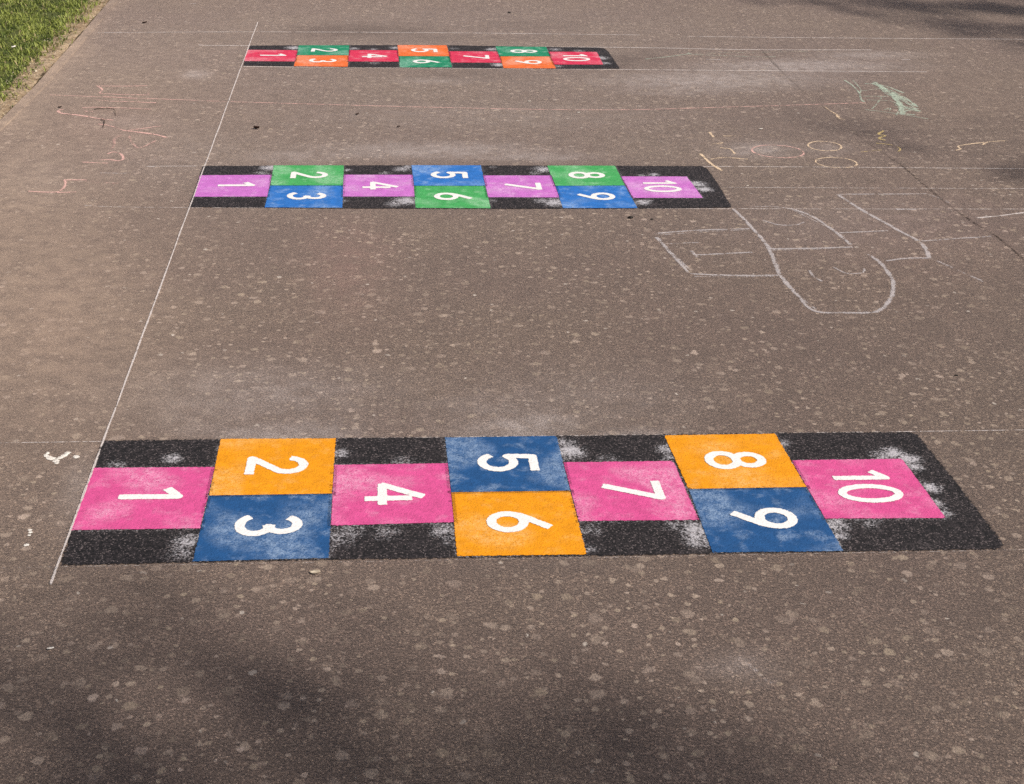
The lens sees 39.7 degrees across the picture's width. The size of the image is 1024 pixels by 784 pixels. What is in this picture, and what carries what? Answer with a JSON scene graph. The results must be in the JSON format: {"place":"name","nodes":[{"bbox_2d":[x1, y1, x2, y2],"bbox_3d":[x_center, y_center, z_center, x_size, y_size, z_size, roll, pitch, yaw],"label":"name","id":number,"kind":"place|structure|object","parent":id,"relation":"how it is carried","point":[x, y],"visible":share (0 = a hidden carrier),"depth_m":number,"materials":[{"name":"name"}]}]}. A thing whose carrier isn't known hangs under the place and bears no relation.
{"place":"outdoors","nodes":[
{"label":"outdoors","id":0,"kind":"place"},
{"bbox_2d":[0,0,108,118],"bbox_3d":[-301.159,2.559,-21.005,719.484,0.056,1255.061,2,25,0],"label":"lawn","id":1,"kind":"structure","parent":0,"point":[5,108],"depth_m":8.24,"materials":[{"name":"plant"}]},
{"bbox_2d":[0,0,1023,783],"bbox_3d":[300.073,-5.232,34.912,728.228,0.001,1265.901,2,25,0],"label":"ground","id":2,"kind":"structure","parent":0,"point":[892,666],"depth_m":4.37,"materials":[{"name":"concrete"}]},
{"bbox_2d":[0,0,117,130],"bbox_3d":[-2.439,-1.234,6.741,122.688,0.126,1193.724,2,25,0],"label":"kerb","id":3,"kind":"structure","parent":2,"relation":"on","point":[33,92],"depth_m":7.69,"materials":[{"name":"concrete"}]},
{"bbox_2d":[43,452,79,463],"bbox_3d":[-1.183,0.171,3.715,0.095,0.002,0.069,2,25,0],"label":"bird dropping","id":4,"kind":"object","parent":2,"relation":"on","point":[48,457],"visible":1,"depth_m":3.72,"materials":[{"name":"white"}]},
{"bbox_2d":[29,179,106,192],"bbox_3d":[-1.797,-0.846,5.824,0.328,0.001,0.201,2,25,0],"label":"chalk writing","id":5,"kind":"object","parent":2,"relation":"on","point":[64,180],"visible":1,"depth_m":5.79,"materials":[{"name":"pink"}]},
{"bbox_2d":[88,139,124,162],"bbox_3d":[-1.773,-1.087,6.335,0.168,0.001,0.468,2,25,0],"label":"chalk writing","id":6,"kind":"object","parent":2,"relation":"on","point":[122,155],"visible":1,"depth_m":6.18,"materials":[{"name":"pink"}]},
{"bbox_2d":[57,109,165,137],"bbox_3d":[-1.894,-1.282,6.740,0.770,0.001,0.180,16,29,27],"label":"chalk writing","id":7,"kind":"object","parent":2,"relation":"on","point":[58,111],"visible":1,"depth_m":6.69,"materials":[{"name":"pink"}]},
{"bbox_2d":[84,85,155,108],"bbox_3d":[-1.966,-1.495,7.185,0.348,0.001,0.513,-1,26,-6],"label":"chalk writing","id":8,"kind":"object","parent":2,"relation":"on","point":[120,101],"visible":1,"depth_m":7.10,"materials":[{"name":"pink"}]},
{"bbox_2d":[50,22,257,583],"bbox_3d":[-1.324,-0.960,6.090,0.011,0.001,6.487,-1,25,-5],"label":"chalk line","id":9,"kind":"object","parent":2,"relation":"on","point":[69,532],"visible":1,"depth_m":4.27,"materials":[{"name":"white paint"}]},
{"bbox_2d":[98,32,616,34],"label":"chalk line","id":10,"kind":"object","parent":2,"relation":"on","point":[404,32],"visible":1,"depth_m":8.87,"materials":[{"name":"white paint"}]},
{"bbox_2d":[89,205,756,208],"bbox_3d":[0.337,-0.746,5.755,4.067,0.001,0.035,0,25,-5],"label":"chalk line","id":11,"kind":"object","parent":2,"relation":"on","point":[567,208],"visible":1,"depth_m":5.77,"materials":[{"name":"white"}]},
{"bbox_2d":[244,45,619,68],"bbox_3d":[-0.467,-1.958,8.255,2.172,0.003,0.658,-1,25,-6],"label":"hopscotch","id":12,"kind":"object","parent":2,"relation":"on","point":[450,56],"visible":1,"depth_m":8.23,"materials":[{"name":"multicoloured paint"}]},
{"bbox_2d":[189,165,730,208],"bbox_3d":[-0.209,-0.869,5.974,2.255,0.003,0.649,-1,25,-5],"label":"hopscotch","id":13,"kind":"object","parent":2,"relation":"on","point":[455,186],"visible":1,"depth_m":5.95,"materials":[{"name":"multicoloured paint"}]},
{"bbox_2d":[64,95,863,109],"bbox_3d":[-0.224,-1.476,7.260,4.233,0.001,0.223,0,25,-5],"label":"chalk line","id":14,"kind":"object","parent":2,"relation":"on","point":[482,108],"visible":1,"depth_m":7.18,"materials":[{"name":"brown"}]},
{"bbox_2d":[208,45,758,49],"bbox_3d":[0.188,-2.083,8.568,4.098,0.001,0.056,-1,25,-6],"label":"chalk line","id":15,"kind":"object","parent":2,"relation":"on","point":[617,47],"visible":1,"depth_m":8.64,"materials":[{"name":"white paint"}]},
{"bbox_2d":[18,430,993,442],"bbox_3d":[0.067,0.121,3.906,3.194,0.001,0.013,-1,25,-5],"label":"chalk line","id":16,"kind":"object","parent":2,"relation":"on","point":[560,435],"visible":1,"depth_m":3.92,"materials":[{"name":"white paint"}]},
{"bbox_2d":[60,432,1002,565],"bbox_3d":[0.049,0.253,3.623,2.298,0.003,0.664,-1,25,-5],"label":"hopscotch","id":17,"kind":"object","parent":2,"relation":"on","point":[200,500],"visible":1,"depth_m":3.59,"materials":[{"name":"multicoloured paint"}]},
{"bbox_2d":[243,66,905,71],"bbox_3d":[0.461,-1.836,8.064,3.929,0.001,0.022,-1,25,-5],"label":"chalk line","id":18,"kind":"object","parent":2,"relation":"on","point":[601,69],"visible":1,"depth_m":8.06,"materials":[{"name":"white paint"}]},
{"bbox_2d":[147,166,1016,168],"bbox_3d":[0.500,-1.000,6.302,4.180,0.001,0.041,-1,25,-5],"label":"chalk line","id":19,"kind":"object","parent":2,"relation":"on","point":[767,166],"visible":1,"depth_m":6.41,"materials":[{"name":"white"}]},
{"bbox_2d":[655,228,780,276],"bbox_3d":[0.760,-0.526,5.317,0.403,0.001,0.552,-1,25,-6],"label":"chalk drawing","id":20,"kind":"object","parent":2,"relation":"on","point":[677,260],"visible":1,"depth_m":5.29,"materials":[{"name":"white paint"}]},
{"bbox_2d":[700,132,742,170],"bbox_3d":[0.974,-1.121,6.588,0.227,0.001,0.660,3,25,3],"label":"chalk writing","id":21,"kind":"object","parent":2,"relation":"on","point":[702,155],"visible":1,"depth_m":6.48,"materials":[{"name":"beige"}]},
{"bbox_2d":[751,145,804,157],"bbox_3d":[1.237,-1.122,6.608,0.258,0.001,0.228,2,25,0],"label":"chalk oval","id":22,"kind":"object","parent":2,"relation":"on","point":[777,157],"visible":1,"depth_m":6.58,"materials":[{"name":"pink"}]},
{"bbox_2d":[734,206,894,313],"bbox_3d":[1.155,-0.516,5.322,0.441,0.001,1.184,-1,25,-5],"label":"chalk drawing","id":23,"kind":"object","parent":2,"relation":"on","point":[801,299],"visible":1,"depth_m":5.19,"materials":[{"name":"white paint"}]},
{"bbox_2d":[689,36,941,38],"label":"chalk line","id":24,"kind":"object","parent":2,"relation":"on","point":[807,37],"visible":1,"depth_m":9.07,"materials":[{"name":"white paint"}]},
{"bbox_2d":[807,141,842,150],"bbox_3d":[1.481,-1.165,6.715,0.174,0.001,0.185,2,25,0],"label":"chalk oval","id":25,"kind":"object","parent":2,"relation":"on","point":[841,147],"visible":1,"depth_m":6.70,"materials":[{"name":"beige"}]},
{"bbox_2d":[815,157,857,167],"bbox_3d":[1.479,-1.047,6.464,0.204,0.001,0.182,2,25,0],"label":"chalk oval","id":26,"kind":"object","parent":2,"relation":"on","point":[837,157],"visible":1,"depth_m":6.48,"materials":[{"name":"beige"}]},
{"bbox_2d":[864,131,900,151],"bbox_3d":[1.800,-1.193,6.793,0.169,0.001,0.456,12,27,21],"label":"chalk scribble","id":27,"kind":"object","parent":2,"relation":"on","point":[879,133],"visible":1,"depth_m":6.87,"materials":[{"name":"yellow"}]},
{"bbox_2d":[745,187,1023,188],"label":"chalk line","id":28,"kind":"object","parent":2,"relation":"on","point":[800,187],"visible":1,"depth_m":6.09,"materials":[{"name":"white"}]},
{"bbox_2d":[844,80,927,118],"bbox_3d":[1.998,-1.577,7.617,0.313,0.002,0.840,2,25,0],"label":"chalk scribble","id":29,"kind":"object","parent":2,"relation":"on","point":[895,98],"visible":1,"depth_m":7.60,"materials":[{"name":"green"}]},
{"bbox_2d":[838,194,984,279],"bbox_3d":[1.581,-0.627,5.585,0.613,0.001,1.080,2,25,0],"label":"chalk line","id":30,"kind":"object","parent":2,"relation":"on","point":[926,248],"visible":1,"depth_m":5.57,"materials":[{"name":"white paint"}]},
{"bbox_2d":[957,140,1004,149],"bbox_3d":[2.237,-1.193,6.822,0.363,0.001,0.066,-15,30,-31],"label":"chalk squiggle","id":31,"kind":"object","parent":2,"relation":"on","point":[975,143],"visible":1,"depth_m":6.83,"materials":[{"name":"beige"}]},
{"bbox_2d":[978,212,1023,217],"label":"chalk line","id":32,"kind":"object","parent":2,"relation":"on","point":[1001,215],"visible":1,"depth_m":5.82,"materials":[{"name":"white"}]}
]}

